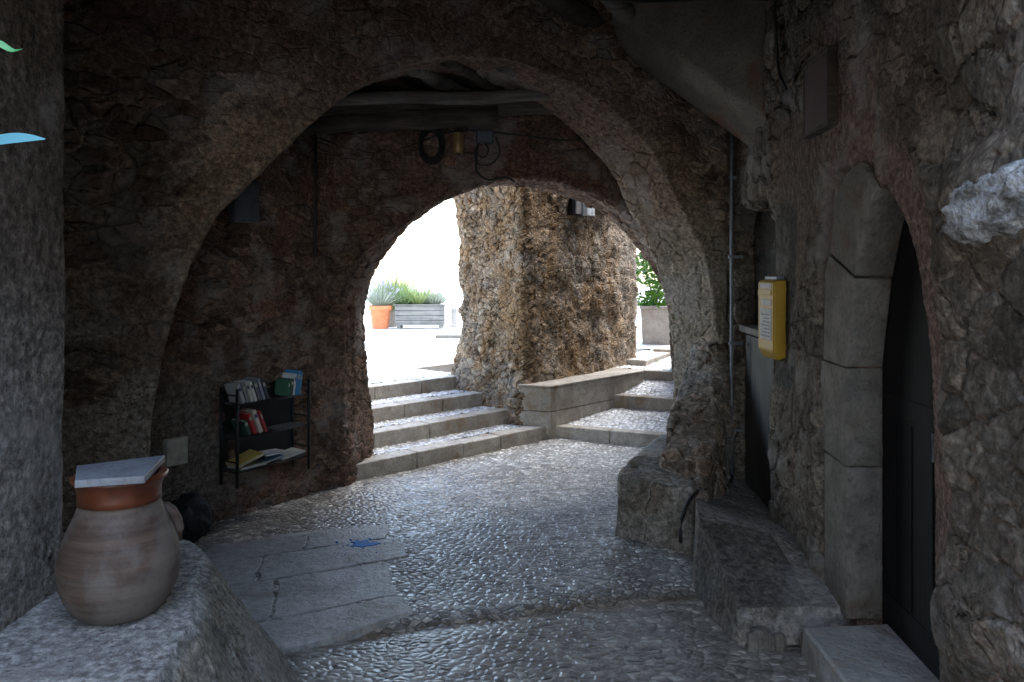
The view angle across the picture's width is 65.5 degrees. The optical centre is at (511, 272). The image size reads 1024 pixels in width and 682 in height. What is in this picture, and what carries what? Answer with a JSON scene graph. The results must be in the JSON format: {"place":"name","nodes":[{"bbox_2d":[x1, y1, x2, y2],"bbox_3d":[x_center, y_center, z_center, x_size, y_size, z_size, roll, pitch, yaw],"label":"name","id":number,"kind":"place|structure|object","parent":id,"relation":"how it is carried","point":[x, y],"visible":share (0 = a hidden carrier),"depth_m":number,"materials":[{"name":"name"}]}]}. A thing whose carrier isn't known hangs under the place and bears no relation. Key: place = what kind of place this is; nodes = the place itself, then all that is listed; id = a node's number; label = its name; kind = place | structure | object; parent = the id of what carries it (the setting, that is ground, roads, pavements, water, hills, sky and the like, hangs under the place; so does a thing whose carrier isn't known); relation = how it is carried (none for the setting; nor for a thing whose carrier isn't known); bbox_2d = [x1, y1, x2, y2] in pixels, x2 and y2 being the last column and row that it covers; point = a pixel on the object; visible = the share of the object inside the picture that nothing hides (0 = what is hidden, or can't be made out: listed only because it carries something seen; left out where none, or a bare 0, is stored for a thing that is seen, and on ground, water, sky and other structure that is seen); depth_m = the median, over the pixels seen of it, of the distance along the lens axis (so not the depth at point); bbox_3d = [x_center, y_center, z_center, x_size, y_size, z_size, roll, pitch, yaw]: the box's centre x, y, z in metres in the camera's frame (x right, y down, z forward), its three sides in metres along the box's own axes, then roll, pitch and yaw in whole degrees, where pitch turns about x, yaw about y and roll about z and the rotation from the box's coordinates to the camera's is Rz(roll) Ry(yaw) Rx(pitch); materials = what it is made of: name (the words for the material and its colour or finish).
{"place":"outdoors","nodes":[
{"label":"outdoors","id":0,"kind":"place"},
{"bbox_2d":[0,40,44,144],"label":"bunting","id":1,"kind":"object","parent":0,"point":[7,138],"visible":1,"depth_m":1.30,"materials":[{"name":"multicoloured fabric"}]},
{"bbox_2d":[193,432,819,681],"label":"cobbled street","id":2,"kind":"structure","parent":0,"point":[522,563],"depth_m":4.11,"materials":[{"name":"grey stone"}]},
{"bbox_2d":[0,0,65,631],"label":"plastered wall","id":3,"kind":"structure","parent":2,"relation":"on","point":[32,296],"depth_m":2.59,"materials":[{"name":"paint"}]},
{"bbox_2d":[0,532,298,681],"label":"stone ledge","id":4,"kind":"object","parent":2,"relation":"on","point":[200,624],"visible":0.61,"depth_m":2.47,"materials":[{"name":"grey stone"}]},
{"bbox_2d":[55,465,183,625],"bbox_3d":[-1.270,0.874,2.580,0.367,0.452,0.359,0,0,0],"label":"clay jar","id":5,"kind":"object","parent":4,"relation":"on","point":[118,560],"visible":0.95,"depth_m":2.46,"materials":[{"name":"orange ceramic"}]},
{"bbox_2d":[75,455,164,487],"bbox_3d":[-1.266,0.634,2.547,0.253,0.024,0.285,0,0,-17],"label":"slate lid","id":6,"kind":"object","parent":5,"relation":"on","point":[131,471],"visible":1,"depth_m":2.49,"materials":[{"name":"grey stone"}]},
{"bbox_2d":[171,492,211,542],"bbox_3d":[-1.930,1.470,4.746,0.286,0.311,0.270,0,0,0],"label":"black bag","id":7,"kind":"object","parent":2,"relation":"on","point":[194,509],"visible":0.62,"depth_m":4.67,"materials":[{"name":"plastic"}]},
{"bbox_2d":[214,557,261,585],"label":"paving slab","id":8,"kind":"structure","parent":2,"relation":"on","point":[237,572],"depth_m":4.25,"materials":[{"name":"grey stone"}]},
{"bbox_2d":[230,580,273,622],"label":"paving slab","id":9,"kind":"structure","parent":2,"relation":"on","point":[257,599],"depth_m":3.89,"materials":[{"name":"grey stone"}]},
{"bbox_2d":[149,133,355,522],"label":"stone wall","id":10,"kind":"structure","parent":2,"relation":"on","point":[255,300],"depth_m":5.37,"materials":[{"name":"brown stone"}]},
{"bbox_2d":[162,436,187,466],"bbox_3d":[-2.047,1.083,4.833,0.074,0.165,0.140,0,0,33],"label":"junction box","id":11,"kind":"object","parent":10,"relation":"attached to","point":[175,451],"visible":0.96,"depth_m":4.80,"materials":[{"name":"beige plastic"}]},
{"bbox_2d":[228,182,259,222],"bbox_3d":[-1.766,-0.465,5.229,0.106,0.270,0.200,0,0,33],"label":"meter box","id":12,"kind":"object","parent":10,"relation":"attached to","point":[244,206],"visible":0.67,"depth_m":5.20,"materials":[{"name":"grey metal"}]},
{"bbox_2d":[219,379,309,488],"bbox_3d":[-1.627,1.040,5.282,0.182,0.620,0.610,0,0,33],"label":"book rack","id":13,"kind":"object","parent":10,"relation":"attached to","point":[278,413],"visible":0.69,"depth_m":5.33,"materials":[{"name":"black metal"}]},
{"bbox_2d":[224,383,244,403],"bbox_3d":[-1.766,0.766,5.072,0.130,0.125,0.063,0,0,33],"label":"book","id":14,"kind":"object","parent":13,"relation":"on","point":[230,388],"visible":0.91,"depth_m":5.05,"materials":[{"name":"white paper"}]},
{"bbox_2d":[230,382,249,402],"bbox_3d":[-1.748,0.765,5.099,0.130,0.128,0.061,0,0,33],"label":"book","id":15,"kind":"object","parent":13,"relation":"on","point":[245,395],"visible":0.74,"depth_m":5.07,"materials":[{"name":"white paper"}]},
{"bbox_2d":[231,418,250,435],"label":"book","id":16,"kind":"object","parent":13,"relation":"on","point":[244,428],"visible":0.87,"depth_m":5.09,"materials":[{"name":"green paper"}]},
{"bbox_2d":[234,380,253,401],"bbox_3d":[-1.731,0.762,5.125,0.130,0.134,0.065,0,0,33],"label":"book","id":17,"kind":"object","parent":13,"relation":"on","point":[248,390],"visible":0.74,"depth_m":5.09,"materials":[{"name":"white paper"}]},
{"bbox_2d":[226,459,266,470],"bbox_3d":[-1.712,1.239,5.145,0.150,0.018,0.200,0,0,33],"label":"book","id":18,"kind":"object","parent":13,"relation":"on","point":[254,463],"visible":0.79,"depth_m":5.11,"materials":[{"name":"white paper"}]},
{"bbox_2d":[225,449,263,467],"bbox_3d":[-1.716,1.193,5.113,0.160,0.067,0.187,0,0,39],"label":"book","id":19,"kind":"object","parent":18,"relation":"on","point":[247,456],"visible":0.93,"depth_m":5.10,"materials":[{"name":"yellow paper"}]},
{"bbox_2d":[257,454,283,462],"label":"book","id":20,"kind":"object","parent":18,"relation":"on","point":[271,458],"visible":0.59,"depth_m":5.27,"materials":[{"name":"blue paper"}]},
{"bbox_2d":[238,380,256,400],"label":"book","id":21,"kind":"object","parent":13,"relation":"on","point":[252,391],"visible":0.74,"depth_m":5.11,"materials":[{"name":"white paper"}]},
{"bbox_2d":[239,411,256,433],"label":"book","id":22,"kind":"object","parent":13,"relation":"on","point":[246,416],"visible":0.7,"depth_m":5.11,"materials":[{"name":"red paper"}]},
{"bbox_2d":[240,408,262,432],"bbox_3d":[-1.695,0.960,5.179,0.130,0.158,0.084,0,0,33],"label":"book","id":23,"kind":"object","parent":13,"relation":"on","point":[255,418],"visible":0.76,"depth_m":5.14,"materials":[{"name":"white paper"}]},
{"bbox_2d":[242,378,261,400],"bbox_3d":[-1.697,0.759,5.176,0.130,0.139,0.069,0,0,33],"label":"book","id":24,"kind":"object","parent":13,"relation":"on","point":[256,390],"visible":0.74,"depth_m":5.14,"materials":[{"name":"white paper"}]},
{"bbox_2d":[244,377,265,399],"bbox_3d":[-1.679,0.755,5.203,0.130,0.147,0.068,0,0,33],"label":"book","id":25,"kind":"object","parent":13,"relation":"on","point":[260,388],"visible":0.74,"depth_m":5.17,"materials":[{"name":"white paper"}]},
{"bbox_2d":[256,410,267,431],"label":"book","id":26,"kind":"object","parent":13,"relation":"on","point":[261,420],"visible":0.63,"depth_m":5.18,"materials":[{"name":"red paper"}]},
{"bbox_2d":[259,378,269,399],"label":"book","id":27,"kind":"object","parent":13,"relation":"on","point":[264,387],"visible":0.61,"depth_m":5.19,"materials":[{"name":"white paper"}]},
{"bbox_2d":[274,380,289,395],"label":"book","id":28,"kind":"object","parent":13,"relation":"on","point":[282,387],"visible":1,"depth_m":5.38,"materials":[{"name":"green paper"}]},
{"bbox_2d":[279,377,293,395],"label":"book","id":29,"kind":"object","parent":13,"relation":"on","point":[291,380],"visible":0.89,"depth_m":5.38,"materials":[{"name":"white paper"}]},
{"bbox_2d":[282,372,296,394],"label":"book","id":30,"kind":"object","parent":13,"relation":"on","point":[290,375],"visible":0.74,"depth_m":5.42,"materials":[{"name":"white paper"}]},
{"bbox_2d":[280,447,305,459],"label":"book","id":31,"kind":"object","parent":13,"relation":"on","point":[294,452],"visible":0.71,"depth_m":5.41,"materials":[{"name":"white paper"}]},
{"bbox_2d":[259,449,290,455],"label":"book","id":32,"kind":"object","parent":31,"relation":"on","point":[269,452],"visible":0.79,"depth_m":5.32,"materials":[{"name":"white paper"}]},
{"bbox_2d":[285,369,300,394],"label":"book","id":33,"kind":"object","parent":13,"relation":"on","point":[298,373],"visible":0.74,"depth_m":5.43,"materials":[{"name":"blue paper"}]},
{"bbox_2d":[298,372,302,393],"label":"book","id":34,"kind":"object","parent":13,"relation":"on","point":[300,382],"visible":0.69,"depth_m":5.44,"materials":[{"name":"blue paper"}]},
{"bbox_2d":[313,134,316,255],"bbox_3d":[-1.417,-0.560,5.729,0.031,0.881,0.032,0,0,0],"label":"wall cable","id":35,"kind":"object","parent":10,"relation":"attached to","point":[315,191],"depth_m":5.72,"materials":[{"name":"black rubber"}]},
{"bbox_2d":[302,107,497,133],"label":"ceiling beam","id":36,"kind":"structure","parent":10,"relation":"attached to","point":[425,119],"depth_m":5.63,"materials":[{"name":"brown wood"}]},
{"bbox_2d":[204,531,308,563],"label":"paving slab","id":37,"kind":"structure","parent":2,"relation":"on","point":[253,548],"depth_m":4.60,"materials":[{"name":"grey stone"}]},
{"bbox_2d":[259,537,408,581],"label":"paving slab","id":38,"kind":"structure","parent":2,"relation":"on","point":[299,563],"depth_m":4.41,"materials":[{"name":"grey stone"}]},
{"bbox_2d":[272,562,396,618],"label":"paving slab","id":39,"kind":"structure","parent":2,"relation":"on","point":[303,595],"depth_m":3.99,"materials":[{"name":"grey stone"}]},
{"bbox_2d":[259,595,414,653],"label":"paving slab","id":40,"kind":"structure","parent":2,"relation":"on","point":[342,624],"depth_m":3.60,"materials":[{"name":"grey stone"}]},
{"bbox_2d":[305,524,388,549],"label":"paving slab","id":41,"kind":"structure","parent":2,"relation":"on","point":[320,538],"depth_m":4.81,"materials":[{"name":"grey stone"}]},
{"bbox_2d":[335,538,380,554],"bbox_3d":[-0.866,1.588,4.611,0.254,0.016,0.278,0,0,-25],"label":"paint stain","id":42,"kind":"object","parent":2,"relation":"on","point":[364,543],"visible":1,"depth_m":4.65,"materials":[{"name":"blue paint"}]},
{"bbox_2d":[352,371,545,480],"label":"stone stairs","id":43,"kind":"structure","parent":2,"relation":"on","point":[438,433],"depth_m":7.29,"materials":[{"name":"stone"}]},
{"bbox_2d":[615,341,739,554],"bbox_3d":[1.154,1.088,5.398,0.629,1.103,1.724,0,0,24],"label":"pier footing","id":44,"kind":"object","parent":2,"relation":"on","point":[661,479],"visible":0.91,"depth_m":4.98,"materials":[{"name":"grey stone"}]},
{"bbox_2d":[692,478,853,652],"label":"stone plinth","id":45,"kind":"structure","parent":2,"relation":"on","point":[759,586],"depth_m":3.70,"materials":[{"name":"grey stone"}]},
{"bbox_2d":[679,474,733,542],"bbox_3d":[1.233,1.368,4.925,0.050,0.226,1.290,0,0,28],"label":"loose cable","id":46,"kind":"object","parent":45,"relation":"on","point":[688,501],"visible":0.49,"depth_m":4.41,"materials":[{"name":"black rubber"}]},
{"bbox_2d":[801,624,938,681],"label":"doorstep","id":47,"kind":"object","parent":2,"relation":"on","point":[873,653],"visible":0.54,"depth_m":3.10,"materials":[{"name":"grey stone"}]},
{"bbox_2d":[363,286,663,383],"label":"square","id":48,"kind":"structure","parent":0,"point":[405,350],"depth_m":12.05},
{"bbox_2d":[368,305,391,328],"bbox_3d":[-2.560,0.861,15.500,0.464,0.450,0.464,0,0,0],"label":"terracotta pot","id":49,"kind":"object","parent":48,"relation":"on","point":[380,317],"visible":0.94,"depth_m":15.34,"materials":[{"name":"ceramic"}]},
{"bbox_2d":[365,276,409,305],"bbox_3d":[-2.551,0.366,15.527,1.324,0.608,1.218,0,0,0],"label":"lavender","id":50,"kind":"object","parent":49,"relation":"in","point":[375,298],"visible":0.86,"depth_m":15.38,"materials":[{"name":"grey plant"}]},
{"bbox_2d":[389,310,396,326],"bbox_3d":[-2.420,0.921,16.100,0.400,0.330,0.398,0,0,0],"label":"grey pot","id":51,"kind":"object","parent":48,"relation":"on","point":[392,320],"visible":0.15,"depth_m":15.93,"materials":[{"name":"concrete"}]},
{"bbox_2d":[370,269,424,310],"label":"tall grass","id":52,"kind":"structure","parent":51,"relation":"in","point":[401,281],"depth_m":16.00,"materials":[{"name":"green plant"}]},
{"bbox_2d":[393,304,445,328],"bbox_3d":[-1.790,0.849,15.605,1.020,0.475,0.410,0,0,0],"label":"wooden planter","id":53,"kind":"object","parent":48,"relation":"on","point":[420,314],"visible":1,"depth_m":15.42,"materials":[{"name":"wood"}]},
{"bbox_2d":[385,286,426,303],"bbox_3d":[-2.114,0.449,15.614,0.919,0.439,0.935,0,0,0],"label":"planter plant","id":54,"kind":"object","parent":53,"relation":"in","point":[405,301],"visible":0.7,"depth_m":15.49,"materials":[{"name":"green plant"}]},
{"bbox_2d":[402,284,446,303],"bbox_3d":[-1.825,0.423,15.585,1.085,0.493,1.002,0,0,0],"label":"planter plant","id":55,"kind":"object","parent":53,"relation":"in","point":[415,300],"visible":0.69,"depth_m":15.49,"materials":[{"name":"green plant"}]},
{"bbox_2d":[418,289,453,303],"bbox_3d":[-1.509,0.479,15.620,0.801,0.379,0.868,0,0,31],"label":"planter plant","id":56,"kind":"object","parent":53,"relation":"in","point":[439,299],"visible":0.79,"depth_m":15.50,"materials":[{"name":"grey plant"}]},
{"bbox_2d":[435,334,460,337],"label":"stone slab","id":57,"kind":"structure","parent":48,"relation":"on","point":[448,336],"depth_m":13.20,"materials":[{"name":"white stone"}]},
{"bbox_2d":[451,307,457,326],"bbox_3d":[-1.160,0.896,16.050,0.120,0.380,0.300,0,0,0],"label":"bollard","id":58,"kind":"object","parent":48,"relation":"on","point":[454,316],"visible":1,"depth_m":15.90,"materials":[{"name":"concrete"}]},
{"bbox_2d":[370,198,656,285],"label":"sky","id":59,"kind":"structure","parent":0,"point":[429,246],"materials":[{"name":"white"}]},
{"bbox_2d":[374,286,661,428],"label":"ground","id":60,"kind":"structure","parent":0,"point":[641,288],"depth_m":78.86,"materials":[{"name":"grey stone"}]},
{"bbox_2d":[62,0,729,531],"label":"arch wall","id":61,"kind":"structure","parent":60,"relation":"on","point":[186,122],"depth_m":4.53,"materials":[{"name":"brown stone"}]},
{"bbox_2d":[537,0,605,27],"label":"ceiling beam","id":62,"kind":"structure","parent":61,"relation":"attached to","point":[580,13],"depth_m":5.21,"materials":[{"name":"brown wood"}]},
{"bbox_2d":[599,0,635,26],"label":"ceiling beam","id":63,"kind":"structure","parent":61,"relation":"attached to","point":[624,13],"depth_m":5.13,"materials":[{"name":"brown wood"}]},
{"bbox_2d":[611,0,765,145],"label":"plaster haunch","id":64,"kind":"object","parent":61,"relation":"attached to","point":[705,57],"visible":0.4,"depth_m":4.98,"materials":[{"name":"grey paint"}]},
{"bbox_2d":[330,86,660,486],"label":"arch wall","id":65,"kind":"structure","parent":60,"relation":"on","point":[389,187],"depth_m":6.04,"materials":[{"name":"stone"}]},
{"bbox_2d":[474,130,514,182],"bbox_3d":[-0.129,-0.886,6.062,0.326,0.387,0.080,0,0,-13],"label":"cable box","id":66,"kind":"object","parent":65,"relation":"attached to","point":[485,137],"visible":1,"depth_m":6.02,"materials":[{"name":"grey metal"}]},
{"bbox_2d":[409,130,581,145],"bbox_3d":[0.075,-1.035,6.073,1.704,0.181,0.024,0,0,-8],"label":"wall cable","id":67,"kind":"object","parent":65,"relation":"attached to","point":[505,134],"depth_m":6.05,"materials":[{"name":"black rubber"}]},
{"bbox_2d":[418,129,444,164],"bbox_3d":[-0.599,-0.939,5.919,0.204,0.286,0.066,0,0,-8],"label":"cable coil","id":68,"kind":"object","parent":67,"relation":"hanging from","point":[433,160],"visible":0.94,"depth_m":5.90,"materials":[{"name":"black rubber"}]},
{"bbox_2d":[452,127,463,152],"bbox_3d":[-0.405,-1.020,5.971,0.084,0.240,0.084,0,0,0],"label":"tin lamp","id":69,"kind":"object","parent":67,"relation":"hanging from","point":[457,141],"visible":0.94,"depth_m":5.94,"materials":[{"name":"gold metal"}]},
{"bbox_2d":[447,185,638,430],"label":"stone pillar","id":70,"kind":"structure","parent":60,"relation":"on","point":[548,284],"depth_m":8.17,"materials":[{"name":"brown stone"}]},
{"bbox_2d":[517,367,643,438],"bbox_3d":[0.782,1.364,8.276,0.479,0.572,1.797,0,0,37],"label":"stone bench","id":71,"kind":"object","parent":60,"relation":"on","point":[550,405],"visible":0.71,"depth_m":7.87,"materials":[{"name":"stone"}]},
{"bbox_2d":[556,341,673,446],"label":"path steps","id":72,"kind":"structure","parent":60,"relation":"on","point":[638,415],"depth_m":8.01,"materials":[{"name":"stone"}]},
{"bbox_2d":[627,350,670,368],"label":"stone block","id":73,"kind":"structure","parent":72,"relation":"on","point":[646,357],"depth_m":9.61,"materials":[{"name":"stone"}]},
{"bbox_2d":[639,305,669,344],"bbox_3d":[2.036,0.740,11.135,0.490,0.560,0.492,0,0,13],"label":"stone planter","id":74,"kind":"object","parent":72,"relation":"on","point":[655,327],"visible":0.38,"depth_m":10.93,"materials":[{"name":"concrete"}]},
{"bbox_2d":[636,249,666,309],"bbox_3d":[1.950,0.003,11.106,0.803,1.062,0.838,0,0,0],"label":"leafy bush","id":75,"kind":"object","parent":74,"relation":"on","point":[654,295],"visible":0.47,"depth_m":10.99,"materials":[{"name":"green plant"}]},
{"bbox_2d":[669,0,1023,681],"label":"passage wall","id":76,"kind":"structure","parent":60,"relation":"on","point":[879,451],"depth_m":3.11,"materials":[{"name":"stone"}]},
{"bbox_2d":[728,133,742,481],"bbox_3d":[1.552,0.230,5.517,0.095,2.422,0.057,0,0,0],"label":"conduit","id":77,"kind":"object","parent":76,"relation":"attached to","point":[731,256],"visible":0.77,"depth_m":5.51,"materials":[{"name":"grey metal"}]},
{"bbox_2d":[739,195,796,509],"bbox_3d":[1.646,0.540,5.172,0.150,2.080,1.027,0,0,4],"label":"plank door","id":78,"kind":"structure","parent":76,"relation":"in","point":[759,375],"depth_m":5.28,"materials":[{"name":"black wood"}]},
{"bbox_2d":[758,276,785,360],"bbox_3d":[1.491,0.253,4.534,0.111,0.467,0.272,0,0,0],"label":"post box","id":79,"kind":"object","parent":76,"relation":"attached to","point":[772,317],"visible":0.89,"depth_m":4.42,"materials":[{"name":"yellow metal"}]},
{"bbox_2d":[773,0,787,89],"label":"wall cable","id":80,"kind":"object","parent":76,"relation":"attached to","point":[776,47],"depth_m":4.27,"materials":[{"name":"black rubber"}]},
{"bbox_2d":[803,45,837,138],"bbox_3d":[1.431,-0.825,3.680,0.068,0.350,0.365,0,0,4],"label":"wall plaque","id":81,"kind":"object","parent":76,"relation":"attached to","point":[820,88],"depth_m":3.60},
{"bbox_2d":[882,220,939,679],"bbox_3d":[1.511,0.589,2.986,0.180,1.961,0.941,0,0,4],"label":"pointed door","id":82,"kind":"structure","parent":76,"relation":"in","point":[909,499],"depth_m":3.14,"materials":[{"name":"black wood"}]},
{"bbox_3d":[-0.300,-0.350,6.250,5.800,4.100,2.700,0,0,0],"label":"house wall","id":83,"kind":"object","parent":60,"relation":"on","visible":0},
{"bbox_2d":[367,73,482,89],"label":"ceiling","id":84,"kind":"structure","parent":83,"relation":"attached to","point":[461,80],"depth_m":5.86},
{"bbox_2d":[379,76,424,89],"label":"ceiling beam","id":85,"kind":"structure","parent":84,"relation":"attached to","point":[399,83],"depth_m":5.65,"materials":[{"name":"brown wood"}]},
{"bbox_2d":[320,89,553,116],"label":"ceiling beam","id":86,"kind":"structure","parent":84,"relation":"attached to","point":[522,108],"depth_m":5.67,"materials":[{"name":"brown wood"}]},
{"bbox_2d":[405,69,471,90],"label":"ceiling beam","id":87,"kind":"structure","parent":84,"relation":"attached to","point":[435,80],"depth_m":5.54,"materials":[{"name":"brown wood"}]},
{"bbox_2d":[439,60,503,90],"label":"ceiling beam","id":88,"kind":"structure","parent":84,"relation":"attached to","point":[471,75],"depth_m":5.41,"materials":[{"name":"brown wood"}]},
{"bbox_2d":[495,65,515,76],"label":"ceiling beam","id":89,"kind":"structure","parent":84,"relation":"attached to","point":[507,70],"depth_m":5.30,"materials":[{"name":"brown wood"}]},
{"bbox_2d":[333,89,550,105],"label":"ceiling beam","id":90,"kind":"structure","parent":83,"relation":"attached to","point":[445,97],"depth_m":5.54,"materials":[{"name":"brown wood"}]}
]}

